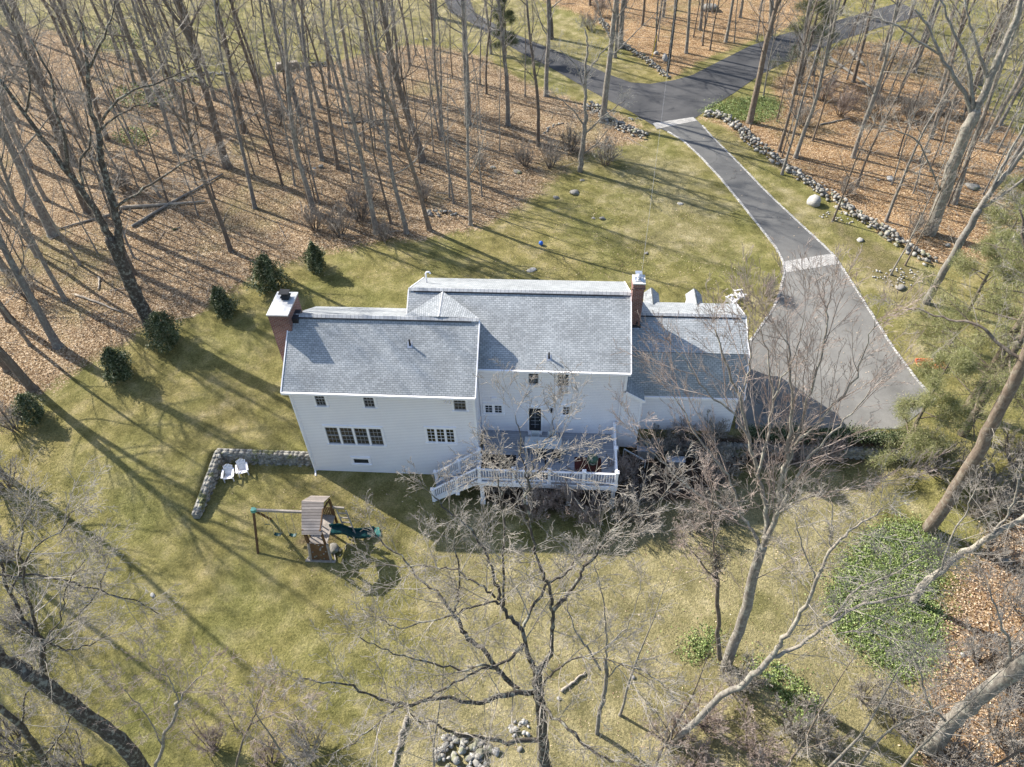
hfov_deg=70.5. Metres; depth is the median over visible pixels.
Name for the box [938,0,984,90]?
bare tree
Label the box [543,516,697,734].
bare tree
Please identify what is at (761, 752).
bare shrub
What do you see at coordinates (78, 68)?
bare tree
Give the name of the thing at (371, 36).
bare tree
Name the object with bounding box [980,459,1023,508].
bare shrub
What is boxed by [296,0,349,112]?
bare tree
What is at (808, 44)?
pine tree
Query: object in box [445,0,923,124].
road
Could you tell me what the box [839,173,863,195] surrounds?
bare shrub
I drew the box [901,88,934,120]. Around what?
bare shrub
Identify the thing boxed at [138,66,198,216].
bare tree
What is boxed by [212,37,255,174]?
bare tree
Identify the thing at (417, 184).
bare tree
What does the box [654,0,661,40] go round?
bare tree
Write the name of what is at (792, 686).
ivy
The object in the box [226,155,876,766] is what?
fallen leaves
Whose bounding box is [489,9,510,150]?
bare tree
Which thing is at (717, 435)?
bare shrub
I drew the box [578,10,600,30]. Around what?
bare shrub
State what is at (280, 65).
log pile
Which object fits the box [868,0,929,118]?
bare tree
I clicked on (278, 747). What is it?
bare tree
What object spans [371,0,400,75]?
bare tree
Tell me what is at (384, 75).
bare tree
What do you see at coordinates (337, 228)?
bare shrub
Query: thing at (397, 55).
bare tree
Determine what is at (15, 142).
bare tree
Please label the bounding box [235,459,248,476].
adirondack chair
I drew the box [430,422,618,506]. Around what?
deck
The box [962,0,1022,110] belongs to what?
bare tree
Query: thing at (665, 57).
boulder
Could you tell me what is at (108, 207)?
bare tree
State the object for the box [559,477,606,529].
bare shrub
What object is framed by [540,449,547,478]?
closed umbrella
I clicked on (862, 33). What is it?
bare tree
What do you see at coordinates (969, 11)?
bare tree
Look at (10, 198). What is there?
bare tree
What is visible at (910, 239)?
bare tree
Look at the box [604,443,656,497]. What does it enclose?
bare shrub
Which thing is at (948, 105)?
bare shrub
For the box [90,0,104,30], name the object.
bare tree
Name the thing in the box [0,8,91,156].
bare tree
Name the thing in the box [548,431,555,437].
deck chair
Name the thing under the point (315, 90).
bare tree
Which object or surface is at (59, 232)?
bare tree
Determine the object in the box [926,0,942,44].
bare tree
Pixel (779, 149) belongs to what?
bare tree
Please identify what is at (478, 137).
bare tree
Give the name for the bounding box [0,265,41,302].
bare shrub
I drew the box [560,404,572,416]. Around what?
window
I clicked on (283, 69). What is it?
bare tree
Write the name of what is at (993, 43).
bare tree
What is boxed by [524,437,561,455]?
patio table
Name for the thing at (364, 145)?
bare tree
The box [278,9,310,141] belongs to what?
bare tree
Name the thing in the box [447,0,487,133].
bare tree
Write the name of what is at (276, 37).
bare tree
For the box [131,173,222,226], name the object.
fallen log
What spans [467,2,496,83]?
bare tree
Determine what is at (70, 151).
bare tree
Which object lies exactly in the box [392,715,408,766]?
fallen pole
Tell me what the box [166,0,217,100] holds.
bare tree
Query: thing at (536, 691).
bare tree
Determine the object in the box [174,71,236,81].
stone wall
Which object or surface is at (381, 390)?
house
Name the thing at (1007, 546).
bare shrub
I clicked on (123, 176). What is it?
bare shrub
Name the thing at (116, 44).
bare tree
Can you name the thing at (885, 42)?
bare tree
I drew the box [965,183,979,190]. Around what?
boulder
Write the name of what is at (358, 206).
bare shrub
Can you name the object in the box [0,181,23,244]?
bare tree
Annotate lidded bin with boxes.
[667,456,685,467]
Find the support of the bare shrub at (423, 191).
on the ground
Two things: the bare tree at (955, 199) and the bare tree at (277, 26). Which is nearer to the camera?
the bare tree at (955, 199)
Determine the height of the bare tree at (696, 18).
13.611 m
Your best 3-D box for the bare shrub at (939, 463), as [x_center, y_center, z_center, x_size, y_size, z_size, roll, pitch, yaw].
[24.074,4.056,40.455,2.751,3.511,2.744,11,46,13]
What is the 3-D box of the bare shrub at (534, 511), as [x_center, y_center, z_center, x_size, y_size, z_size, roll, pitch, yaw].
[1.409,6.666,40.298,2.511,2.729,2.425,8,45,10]
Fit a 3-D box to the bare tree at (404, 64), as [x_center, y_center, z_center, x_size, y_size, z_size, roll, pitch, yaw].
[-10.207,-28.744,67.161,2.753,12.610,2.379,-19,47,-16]
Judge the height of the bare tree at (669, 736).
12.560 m
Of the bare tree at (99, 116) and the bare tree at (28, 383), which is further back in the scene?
the bare tree at (99, 116)
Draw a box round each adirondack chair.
[221,464,234,482]
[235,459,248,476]
[724,294,738,303]
[732,289,746,298]
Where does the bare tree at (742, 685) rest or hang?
on the ground
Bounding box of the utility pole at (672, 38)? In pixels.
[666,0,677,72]
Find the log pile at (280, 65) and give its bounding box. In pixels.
[275,60,299,70]
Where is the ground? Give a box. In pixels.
[0,0,1023,766]
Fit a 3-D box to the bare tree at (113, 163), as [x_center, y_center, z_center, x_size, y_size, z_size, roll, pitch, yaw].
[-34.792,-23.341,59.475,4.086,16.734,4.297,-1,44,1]
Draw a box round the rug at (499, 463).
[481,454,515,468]
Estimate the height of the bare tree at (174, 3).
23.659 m
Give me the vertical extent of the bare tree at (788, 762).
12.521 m
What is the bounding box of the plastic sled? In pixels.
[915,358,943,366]
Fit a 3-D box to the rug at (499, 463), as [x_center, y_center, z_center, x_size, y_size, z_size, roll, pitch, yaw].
[-0.769,4.484,41.502,1.952,0.012,1.086,2,45,4]
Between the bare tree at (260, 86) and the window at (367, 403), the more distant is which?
the bare tree at (260, 86)
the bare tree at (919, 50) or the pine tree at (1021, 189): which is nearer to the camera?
the pine tree at (1021, 189)
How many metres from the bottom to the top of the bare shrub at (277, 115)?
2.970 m
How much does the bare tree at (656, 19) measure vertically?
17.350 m
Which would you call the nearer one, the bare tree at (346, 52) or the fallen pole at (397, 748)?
the fallen pole at (397, 748)
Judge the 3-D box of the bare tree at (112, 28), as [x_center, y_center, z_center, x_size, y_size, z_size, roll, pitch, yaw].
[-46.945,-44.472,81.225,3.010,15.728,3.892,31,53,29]
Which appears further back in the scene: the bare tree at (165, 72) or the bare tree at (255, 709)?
the bare tree at (165, 72)
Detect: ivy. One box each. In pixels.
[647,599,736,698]
[695,93,786,125]
[740,642,856,750]
[794,486,973,707]
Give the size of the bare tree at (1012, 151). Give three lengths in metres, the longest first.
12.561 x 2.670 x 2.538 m
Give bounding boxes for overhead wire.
[642,0,676,268]
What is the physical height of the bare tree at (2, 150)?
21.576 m
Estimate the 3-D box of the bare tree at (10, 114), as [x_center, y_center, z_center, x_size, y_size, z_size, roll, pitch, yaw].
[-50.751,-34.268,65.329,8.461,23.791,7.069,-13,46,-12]
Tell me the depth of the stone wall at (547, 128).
71.91 m
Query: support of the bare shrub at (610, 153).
on the ground
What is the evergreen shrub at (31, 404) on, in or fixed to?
on the ground
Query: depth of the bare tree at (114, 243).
41.99 m
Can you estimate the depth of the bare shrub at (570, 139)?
67.42 m
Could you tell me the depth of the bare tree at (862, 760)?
25.39 m
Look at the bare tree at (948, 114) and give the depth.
60.69 m
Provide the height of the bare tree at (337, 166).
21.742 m
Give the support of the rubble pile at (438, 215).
on the ground
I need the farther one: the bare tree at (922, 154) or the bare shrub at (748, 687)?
the bare tree at (922, 154)
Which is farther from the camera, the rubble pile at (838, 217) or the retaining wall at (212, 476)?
the rubble pile at (838, 217)
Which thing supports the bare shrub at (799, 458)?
on the ground
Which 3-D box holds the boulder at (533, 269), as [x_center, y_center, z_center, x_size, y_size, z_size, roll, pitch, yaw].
[1.521,-8.636,55.252,0.808,0.210,0.472,-28,50,-24]
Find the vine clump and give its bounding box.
[697,535,731,586]
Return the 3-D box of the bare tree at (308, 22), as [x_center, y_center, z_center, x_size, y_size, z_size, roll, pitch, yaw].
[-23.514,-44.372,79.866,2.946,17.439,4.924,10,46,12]
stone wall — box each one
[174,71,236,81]
[275,61,326,66]
[543,122,563,133]
[582,101,647,138]
[599,17,670,77]
[703,109,937,266]
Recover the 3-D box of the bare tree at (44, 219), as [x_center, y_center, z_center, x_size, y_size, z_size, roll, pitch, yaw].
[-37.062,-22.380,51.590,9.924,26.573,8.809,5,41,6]
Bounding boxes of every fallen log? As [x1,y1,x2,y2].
[58,211,119,228]
[74,293,121,312]
[118,200,205,209]
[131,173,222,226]
[560,671,585,692]
[819,118,849,124]
[829,56,870,87]
[848,49,864,65]
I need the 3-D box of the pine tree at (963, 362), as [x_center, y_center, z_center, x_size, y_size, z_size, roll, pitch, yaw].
[22.897,1.530,39.038,4.877,9.385,5.636,24,50,24]
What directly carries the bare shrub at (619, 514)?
on the ground
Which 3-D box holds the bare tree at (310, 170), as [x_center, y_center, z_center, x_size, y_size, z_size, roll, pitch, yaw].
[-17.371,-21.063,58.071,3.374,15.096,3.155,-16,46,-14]
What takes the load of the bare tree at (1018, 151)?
on the ground
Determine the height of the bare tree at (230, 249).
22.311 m
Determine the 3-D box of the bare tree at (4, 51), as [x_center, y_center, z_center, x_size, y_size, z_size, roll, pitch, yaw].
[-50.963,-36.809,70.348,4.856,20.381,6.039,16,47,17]
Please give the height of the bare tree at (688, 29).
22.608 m
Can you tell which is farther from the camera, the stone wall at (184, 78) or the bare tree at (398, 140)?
the stone wall at (184, 78)
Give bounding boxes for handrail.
[622,448,645,467]
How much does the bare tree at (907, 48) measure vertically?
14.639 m
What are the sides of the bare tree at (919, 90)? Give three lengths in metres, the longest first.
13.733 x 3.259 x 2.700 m
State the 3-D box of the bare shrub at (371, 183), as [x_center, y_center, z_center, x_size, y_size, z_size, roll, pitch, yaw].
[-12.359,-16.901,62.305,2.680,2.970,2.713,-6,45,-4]
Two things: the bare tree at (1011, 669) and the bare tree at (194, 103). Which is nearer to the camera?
the bare tree at (1011, 669)
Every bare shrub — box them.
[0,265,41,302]
[0,400,25,433]
[0,452,25,495]
[0,524,19,565]
[0,594,38,642]
[0,699,35,766]
[25,724,91,766]
[107,163,132,190]
[177,711,227,760]
[249,723,292,766]
[267,99,287,125]
[281,705,334,766]
[295,202,326,230]
[314,196,356,236]
[334,187,377,221]
[352,169,381,200]
[372,217,394,243]
[411,178,432,201]
[471,150,491,170]
[477,454,517,497]
[507,450,554,494]
[510,137,534,165]
[512,483,560,523]
[535,134,567,168]
[539,460,591,520]
[558,119,581,151]
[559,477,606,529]
[566,454,606,500]
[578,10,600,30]
[590,0,612,15]
[592,131,626,165]
[597,476,650,524]
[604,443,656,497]
[623,489,668,533]
[637,697,699,751]
[646,425,682,458]
[662,736,727,766]
[669,417,717,454]
[674,493,720,537]
[686,677,734,738]
[690,447,732,483]
[697,441,747,488]
[697,474,747,528]
[698,410,733,450]
[712,649,775,705]
[721,698,790,766]
[752,438,779,472]
[757,271,780,295]
[764,690,835,757]
[781,436,816,468]
[789,96,820,125]
[809,712,866,766]
[812,431,847,463]
[813,68,841,100]
[828,82,863,117]
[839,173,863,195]
[849,668,897,711]
[859,81,894,115]
[877,668,963,745]
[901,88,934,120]
[903,205,932,235]
[919,424,970,480]
[926,718,1015,766]
[927,81,967,115]
[951,436,1009,483]
[955,617,1023,682]
[960,480,996,517]
[978,679,1023,765]
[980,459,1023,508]
[983,523,1023,561]
[992,632,1023,710]
[994,419,1023,470]
[998,560,1023,615]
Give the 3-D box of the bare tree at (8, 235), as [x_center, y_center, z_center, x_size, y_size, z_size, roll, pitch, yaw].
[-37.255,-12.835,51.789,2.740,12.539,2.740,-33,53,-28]
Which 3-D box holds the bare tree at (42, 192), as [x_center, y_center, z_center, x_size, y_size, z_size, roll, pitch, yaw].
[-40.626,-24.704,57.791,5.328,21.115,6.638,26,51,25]
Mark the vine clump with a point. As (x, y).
(719, 564)
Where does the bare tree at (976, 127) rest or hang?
on the ground
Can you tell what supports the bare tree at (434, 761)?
on the ground
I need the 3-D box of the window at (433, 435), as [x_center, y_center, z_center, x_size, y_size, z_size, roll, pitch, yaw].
[-4.034,2.944,41.041,1.854,1.406,0.126,2,45,4]
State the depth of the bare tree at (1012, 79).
67.13 m
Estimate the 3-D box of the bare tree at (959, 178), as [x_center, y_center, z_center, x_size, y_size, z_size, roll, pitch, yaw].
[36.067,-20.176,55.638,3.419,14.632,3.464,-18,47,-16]
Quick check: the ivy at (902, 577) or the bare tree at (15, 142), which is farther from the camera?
the bare tree at (15, 142)
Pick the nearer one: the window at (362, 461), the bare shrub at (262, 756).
the bare shrub at (262, 756)
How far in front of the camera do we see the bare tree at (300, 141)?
58.26 m
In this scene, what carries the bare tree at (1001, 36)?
on the ground
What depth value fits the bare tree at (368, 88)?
65.87 m
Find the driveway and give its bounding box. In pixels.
[660,121,925,428]
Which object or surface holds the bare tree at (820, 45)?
on the ground
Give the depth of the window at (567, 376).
39.95 m
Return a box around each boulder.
[330,543,338,553]
[492,747,499,756]
[513,169,521,173]
[526,267,536,272]
[570,190,578,194]
[662,53,667,61]
[700,3,718,11]
[806,194,820,206]
[887,175,894,180]
[895,284,904,289]
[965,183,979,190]
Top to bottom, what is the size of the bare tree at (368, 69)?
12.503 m
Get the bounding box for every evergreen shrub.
[7,391,45,426]
[98,345,133,386]
[139,307,183,353]
[208,285,239,320]
[243,251,294,296]
[298,239,326,274]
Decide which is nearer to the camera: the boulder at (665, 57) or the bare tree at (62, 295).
the bare tree at (62, 295)
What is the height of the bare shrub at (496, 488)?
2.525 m
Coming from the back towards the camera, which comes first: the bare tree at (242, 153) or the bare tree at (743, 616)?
the bare tree at (242, 153)
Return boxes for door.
[527,406,542,434]
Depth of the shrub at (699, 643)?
35.18 m
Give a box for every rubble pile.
[427,209,456,216]
[434,732,492,766]
[508,718,530,737]
[819,211,858,223]
[872,268,922,287]
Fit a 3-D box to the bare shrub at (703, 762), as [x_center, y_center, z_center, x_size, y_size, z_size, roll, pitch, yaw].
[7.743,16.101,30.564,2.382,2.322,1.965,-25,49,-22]
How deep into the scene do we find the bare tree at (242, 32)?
77.33 m
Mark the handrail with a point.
(634, 454)
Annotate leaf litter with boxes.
[0,0,1023,766]
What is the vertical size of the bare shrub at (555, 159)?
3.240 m
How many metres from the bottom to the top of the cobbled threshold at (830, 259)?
0.018 m
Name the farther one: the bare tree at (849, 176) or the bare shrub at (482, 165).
the bare shrub at (482, 165)
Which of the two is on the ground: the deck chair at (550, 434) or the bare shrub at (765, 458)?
the bare shrub at (765, 458)
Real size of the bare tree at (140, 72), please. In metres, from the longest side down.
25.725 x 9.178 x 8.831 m
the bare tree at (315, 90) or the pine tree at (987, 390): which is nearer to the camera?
the pine tree at (987, 390)
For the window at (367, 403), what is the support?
in the house
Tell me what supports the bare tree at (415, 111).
on the ground
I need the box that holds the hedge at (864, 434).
[744,419,906,449]
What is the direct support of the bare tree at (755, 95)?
on the ground
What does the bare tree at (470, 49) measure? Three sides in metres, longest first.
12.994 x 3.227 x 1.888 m
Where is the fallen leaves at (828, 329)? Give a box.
[733,173,903,414]
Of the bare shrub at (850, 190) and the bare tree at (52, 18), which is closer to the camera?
the bare shrub at (850, 190)
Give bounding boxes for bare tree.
[0,0,77,166]
[0,0,91,213]
[0,0,241,328]
[0,1,48,200]
[0,5,87,160]
[0,8,55,116]
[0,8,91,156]
[0,15,30,107]
[0,22,48,166]
[0,32,83,237]
[0,67,67,301]
[0,110,12,233]
[0,110,80,265]
[0,113,22,211]
[0,149,63,349]
[0,159,38,257]
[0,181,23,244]
[0,205,30,275]
[0,207,7,221]
[0,227,33,346]
[0,256,8,271]
[0,300,14,322]
[0,346,38,393]
[0,358,10,372]
[0,446,186,766]
[0,650,117,766]
[1,10,97,162]
[2,61,20,128]
[2,98,36,170]
[2,120,40,191]
[4,95,17,121]
[11,0,48,85]
[14,34,103,235]
[17,111,97,252]
[20,0,116,140]
[28,0,92,98]
[29,23,81,126]
[32,0,84,75]
[36,43,136,274]
[42,0,65,45]
[43,54,121,212]
[45,0,161,197]
[48,0,125,186]
[53,0,156,105]
[55,71,134,257]
[56,74,119,214]
[57,18,117,201]
[60,1,130,131]
[64,80,127,244]
[69,0,103,73]
[70,0,94,51]
[71,1,115,81]
[72,1,140,156]
[77,636,246,766]
[85,0,140,85]
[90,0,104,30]
[90,0,120,60]
[91,29,171,202]
[92,41,137,186]
[93,0,124,53]
[94,1,129,82]
[105,0,233,252]
[108,0,175,93]
[113,0,157,70]
[115,0,232,168]
[118,0,178,153]
[120,0,164,59]
[125,0,184,117]
[130,0,210,125]
[132,5,165,111]
[136,1,151,40]
[137,0,190,150]
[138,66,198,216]
[143,0,206,83]
[145,4,178,75]
[147,1,191,102]
[153,1,194,83]
[153,2,168,39]
[161,35,196,184]
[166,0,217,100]
[170,16,219,199]
[180,647,326,766]
[185,0,270,133]
[189,0,263,112]
[192,0,240,95]
[193,0,274,208]
[204,3,283,185]
[206,0,260,85]
[208,0,251,121]
[209,43,260,164]
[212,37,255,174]
[218,675,308,766]
[231,0,273,159]
[232,14,275,155]
[235,0,281,100]
[240,1,276,138]
[241,0,274,122]
[243,0,302,115]
[243,0,326,212]
[246,357,707,766]
[250,0,307,148]
[253,0,299,81]
[254,0,295,185]
[265,0,321,107]
[265,27,320,203]
[267,67,315,203]
[270,0,330,160]
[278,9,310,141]
[279,0,354,169]
[279,51,319,208]
[281,0,329,59]
[287,2,319,131]
[289,1,319,137]
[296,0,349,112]
[296,1,317,58]
[299,0,345,87]
[304,0,410,234]
[309,1,321,43]
[312,0,355,80]
[316,0,359,181]
[320,0,448,231]
[324,18,363,141]
[327,0,376,149]
[334,0,386,127]
[337,0,435,234]
[341,6,391,223]
[343,0,431,162]
[347,0,395,90]
[348,14,381,148]
[352,0,385,110]
[356,1,378,133]
[360,1,410,150]
[364,25,392,140]
[365,0,418,78]
[366,2,389,121]
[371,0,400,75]
[371,1,410,114]
[382,10,404,131]
[387,6,411,143]
[389,0,419,64]
[392,4,417,105]
[398,632,469,766]
[399,29,431,173]
[400,0,420,55]
[406,0,445,140]
[407,0,454,136]
[415,13,440,152]
[416,0,433,39]
[419,0,456,103]
[419,20,462,203]
[421,0,446,54]
[423,0,503,125]
[425,0,497,225]
[431,36,459,197]
[439,0,460,77]
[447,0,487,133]
[453,0,475,111]
[463,56,492,195]
[466,0,521,94]
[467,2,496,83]
[468,0,537,125]
[472,0,493,54]
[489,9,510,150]
[511,0,553,146]
[516,0,537,95]
[517,0,577,96]
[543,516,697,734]
[545,16,636,172]
[550,0,553,39]
[587,0,672,122]
[604,234,967,671]
[613,0,618,57]
[617,0,625,48]
[618,561,702,716]
[640,628,734,766]
[641,0,645,25]
[641,0,666,51]
[652,0,669,51]
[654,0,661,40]
[662,0,665,17]
[669,451,752,660]
[671,454,991,744]
[684,0,690,53]
[693,0,705,37]
[693,0,710,45]
[698,0,703,30]
[699,0,713,41]
[703,0,726,49]
[723,0,733,42]
[733,0,743,42]
[738,0,743,17]
[745,0,805,124]
[755,0,767,41]
[760,0,794,97]
[768,0,773,39]
[774,1,813,121]
[775,0,848,152]
[778,0,851,174]
[780,613,864,766]
[781,12,820,156]
[787,0,840,94]
[793,0,872,158]
[811,0,840,75]
[811,0,872,141]
[817,620,934,766]
[826,0,856,65]
[832,56,916,220]
[833,534,1023,755]
[835,0,1023,236]
[839,0,846,15]
[841,0,870,63]
[843,0,897,82]
[846,0,883,79]
[850,0,923,158]
[853,672,1003,766]
[854,1,874,59]
[856,0,962,185]
[866,172,1023,534]
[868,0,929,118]
[875,0,932,101]
[878,0,903,60]
[884,0,1022,222]
[887,0,935,98]
[889,48,951,205]
[889,108,965,275]
[891,31,957,184]
[891,448,1023,603]
[897,0,940,71]
[897,7,954,155]
[898,0,948,96]
[901,648,1023,766]
[903,0,938,72]
[903,2,933,87]
[904,104,974,265]
[912,37,975,193]
[918,0,989,161]
[922,103,1023,304]
[924,0,1014,139]
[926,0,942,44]
[929,36,982,170]
[933,0,1023,204]
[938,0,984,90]
[939,22,981,153]
[941,0,1013,128]
[946,15,1023,206]
[947,41,1015,202]
[956,0,992,36]
[956,31,1005,139]
[962,0,1015,116]
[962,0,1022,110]
[974,0,1020,94]
[978,0,1016,85]
[979,0,1014,64]
[979,28,1023,141]
[982,14,1023,142]
[982,106,1023,193]
[992,2,1016,55]
[992,703,1023,766]
[995,13,1023,87]
[996,50,1022,114]
[996,76,1023,153]
[998,40,1023,125]
[1001,129,1023,172]
[1007,138,1023,165]
[1014,77,1023,92]
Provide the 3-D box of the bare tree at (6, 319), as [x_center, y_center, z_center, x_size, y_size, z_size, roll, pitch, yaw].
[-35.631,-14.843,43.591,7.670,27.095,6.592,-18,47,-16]
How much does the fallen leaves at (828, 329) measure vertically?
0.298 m
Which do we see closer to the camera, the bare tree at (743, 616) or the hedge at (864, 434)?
the bare tree at (743, 616)
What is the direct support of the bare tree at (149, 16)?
on the ground
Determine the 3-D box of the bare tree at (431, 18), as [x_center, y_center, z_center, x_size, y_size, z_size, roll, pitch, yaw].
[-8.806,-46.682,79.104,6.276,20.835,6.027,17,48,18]
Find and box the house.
[266,271,749,475]
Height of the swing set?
3.530 m
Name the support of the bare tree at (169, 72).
on the ground
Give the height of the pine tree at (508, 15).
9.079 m
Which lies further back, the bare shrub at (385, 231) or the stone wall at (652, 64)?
the stone wall at (652, 64)
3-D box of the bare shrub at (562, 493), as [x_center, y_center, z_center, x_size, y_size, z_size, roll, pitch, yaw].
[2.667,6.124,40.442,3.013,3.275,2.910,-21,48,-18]
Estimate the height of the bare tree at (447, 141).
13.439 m
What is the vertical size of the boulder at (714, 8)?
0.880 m
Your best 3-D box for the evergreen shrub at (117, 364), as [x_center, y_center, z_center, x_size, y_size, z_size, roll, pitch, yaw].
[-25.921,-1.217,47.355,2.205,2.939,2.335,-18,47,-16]
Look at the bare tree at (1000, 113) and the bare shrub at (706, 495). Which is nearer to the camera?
the bare shrub at (706, 495)
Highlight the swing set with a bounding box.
[250,496,380,562]
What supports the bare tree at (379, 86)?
on the ground
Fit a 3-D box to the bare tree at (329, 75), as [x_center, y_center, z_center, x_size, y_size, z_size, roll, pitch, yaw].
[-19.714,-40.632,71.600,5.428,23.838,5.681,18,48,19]
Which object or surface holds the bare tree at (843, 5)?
on the ground
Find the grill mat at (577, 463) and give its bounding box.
[574,457,601,471]
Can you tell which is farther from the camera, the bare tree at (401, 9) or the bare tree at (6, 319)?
the bare tree at (401, 9)
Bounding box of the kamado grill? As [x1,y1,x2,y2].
[587,454,598,469]
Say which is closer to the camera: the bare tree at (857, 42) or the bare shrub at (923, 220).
the bare shrub at (923, 220)
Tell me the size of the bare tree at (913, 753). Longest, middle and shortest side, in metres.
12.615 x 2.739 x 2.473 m
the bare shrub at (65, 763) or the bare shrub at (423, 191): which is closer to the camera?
the bare shrub at (65, 763)
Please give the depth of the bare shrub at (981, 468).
39.59 m
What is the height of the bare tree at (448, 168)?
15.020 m
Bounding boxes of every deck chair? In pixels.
[517,440,524,448]
[531,430,538,436]
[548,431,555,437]
[552,449,560,461]
[560,439,568,454]
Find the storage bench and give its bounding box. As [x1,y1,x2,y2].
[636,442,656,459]
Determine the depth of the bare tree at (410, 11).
83.40 m
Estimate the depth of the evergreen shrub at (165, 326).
48.71 m
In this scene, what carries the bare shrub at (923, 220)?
on the ground
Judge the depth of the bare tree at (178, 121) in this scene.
60.99 m
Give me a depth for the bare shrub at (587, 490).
40.90 m
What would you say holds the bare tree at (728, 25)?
on the ground
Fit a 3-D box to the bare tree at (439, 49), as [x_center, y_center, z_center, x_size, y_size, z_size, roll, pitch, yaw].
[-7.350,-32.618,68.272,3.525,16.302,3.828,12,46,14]
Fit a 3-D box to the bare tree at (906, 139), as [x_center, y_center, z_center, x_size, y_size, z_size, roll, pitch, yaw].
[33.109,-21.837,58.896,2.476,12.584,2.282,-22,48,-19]
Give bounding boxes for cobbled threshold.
[653,117,696,128]
[784,254,836,271]
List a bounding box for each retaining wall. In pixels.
[191,450,224,518]
[216,448,312,467]
[638,438,914,460]
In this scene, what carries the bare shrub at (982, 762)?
on the ground
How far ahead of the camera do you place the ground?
45.71 m
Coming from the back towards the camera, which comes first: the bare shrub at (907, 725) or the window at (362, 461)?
the window at (362, 461)
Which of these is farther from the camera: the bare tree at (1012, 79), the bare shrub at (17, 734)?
the bare tree at (1012, 79)
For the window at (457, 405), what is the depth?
39.26 m
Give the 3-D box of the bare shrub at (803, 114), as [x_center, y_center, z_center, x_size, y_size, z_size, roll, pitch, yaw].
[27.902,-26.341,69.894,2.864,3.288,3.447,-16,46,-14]
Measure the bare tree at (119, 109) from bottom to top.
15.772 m
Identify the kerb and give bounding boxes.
[667,131,784,340]
[702,125,929,394]
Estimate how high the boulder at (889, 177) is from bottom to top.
0.286 m
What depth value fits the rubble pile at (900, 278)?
53.62 m
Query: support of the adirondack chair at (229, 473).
on the ground
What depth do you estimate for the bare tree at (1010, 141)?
58.51 m
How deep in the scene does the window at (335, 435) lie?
41.57 m
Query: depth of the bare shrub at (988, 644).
33.05 m
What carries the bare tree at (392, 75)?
on the ground
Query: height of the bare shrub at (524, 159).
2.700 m
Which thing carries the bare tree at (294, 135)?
on the ground
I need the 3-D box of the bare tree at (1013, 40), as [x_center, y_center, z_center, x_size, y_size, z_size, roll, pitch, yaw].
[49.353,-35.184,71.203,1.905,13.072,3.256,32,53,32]
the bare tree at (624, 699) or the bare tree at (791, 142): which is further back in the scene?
the bare tree at (791, 142)
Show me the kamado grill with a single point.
(593, 459)
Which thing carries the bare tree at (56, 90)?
on the ground
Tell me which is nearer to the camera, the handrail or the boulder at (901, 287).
the handrail
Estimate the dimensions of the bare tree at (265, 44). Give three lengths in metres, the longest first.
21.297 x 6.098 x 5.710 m
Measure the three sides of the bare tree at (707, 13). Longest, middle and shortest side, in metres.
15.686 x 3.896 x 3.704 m
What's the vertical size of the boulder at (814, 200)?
1.050 m
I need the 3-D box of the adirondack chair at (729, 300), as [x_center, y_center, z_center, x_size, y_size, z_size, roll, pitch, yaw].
[15.573,-5.961,51.561,0.832,0.820,0.745,-25,49,-21]
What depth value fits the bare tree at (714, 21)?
82.34 m
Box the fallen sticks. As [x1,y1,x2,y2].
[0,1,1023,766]
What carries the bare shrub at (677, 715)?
on the ground
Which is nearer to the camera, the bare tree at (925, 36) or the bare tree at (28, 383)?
the bare tree at (28, 383)
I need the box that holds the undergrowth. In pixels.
[85,23,187,147]
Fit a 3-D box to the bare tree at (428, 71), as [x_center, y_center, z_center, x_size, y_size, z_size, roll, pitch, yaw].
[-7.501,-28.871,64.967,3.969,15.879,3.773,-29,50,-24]
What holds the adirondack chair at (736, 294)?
on the ground
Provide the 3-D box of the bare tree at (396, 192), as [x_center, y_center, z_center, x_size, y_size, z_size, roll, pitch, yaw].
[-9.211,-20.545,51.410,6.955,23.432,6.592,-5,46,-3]
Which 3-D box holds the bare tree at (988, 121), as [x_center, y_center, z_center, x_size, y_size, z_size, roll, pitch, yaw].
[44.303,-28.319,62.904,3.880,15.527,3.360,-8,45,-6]
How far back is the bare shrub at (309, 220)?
59.11 m
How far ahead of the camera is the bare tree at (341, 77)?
62.18 m
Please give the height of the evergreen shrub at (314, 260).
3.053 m
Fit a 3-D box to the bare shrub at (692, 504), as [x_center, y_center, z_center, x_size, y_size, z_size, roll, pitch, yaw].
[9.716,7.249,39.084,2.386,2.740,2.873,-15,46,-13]
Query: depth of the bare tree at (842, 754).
26.10 m
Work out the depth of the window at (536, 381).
40.08 m
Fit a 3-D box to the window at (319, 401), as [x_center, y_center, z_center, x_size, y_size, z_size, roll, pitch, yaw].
[-10.481,0.824,39.524,0.823,1.368,0.126,2,45,4]
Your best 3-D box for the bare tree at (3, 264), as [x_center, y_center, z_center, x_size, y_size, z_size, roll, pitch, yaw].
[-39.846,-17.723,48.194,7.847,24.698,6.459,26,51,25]
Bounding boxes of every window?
[312,396,329,407]
[322,425,386,446]
[350,456,371,465]
[360,397,377,409]
[424,426,457,444]
[451,400,468,412]
[482,403,504,414]
[526,374,540,386]
[555,374,570,388]
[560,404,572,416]
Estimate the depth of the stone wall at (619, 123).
71.51 m
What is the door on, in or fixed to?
in the house
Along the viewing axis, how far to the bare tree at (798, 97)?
62.85 m
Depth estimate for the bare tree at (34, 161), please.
57.77 m
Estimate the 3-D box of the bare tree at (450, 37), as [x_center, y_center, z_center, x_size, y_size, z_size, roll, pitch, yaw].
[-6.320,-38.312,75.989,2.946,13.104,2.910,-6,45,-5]
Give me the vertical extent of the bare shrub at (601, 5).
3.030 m
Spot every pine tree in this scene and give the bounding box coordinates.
[490,0,519,54]
[768,0,843,82]
[863,344,984,471]
[901,197,1023,346]
[912,252,1023,437]
[932,205,1023,450]
[972,158,1023,279]

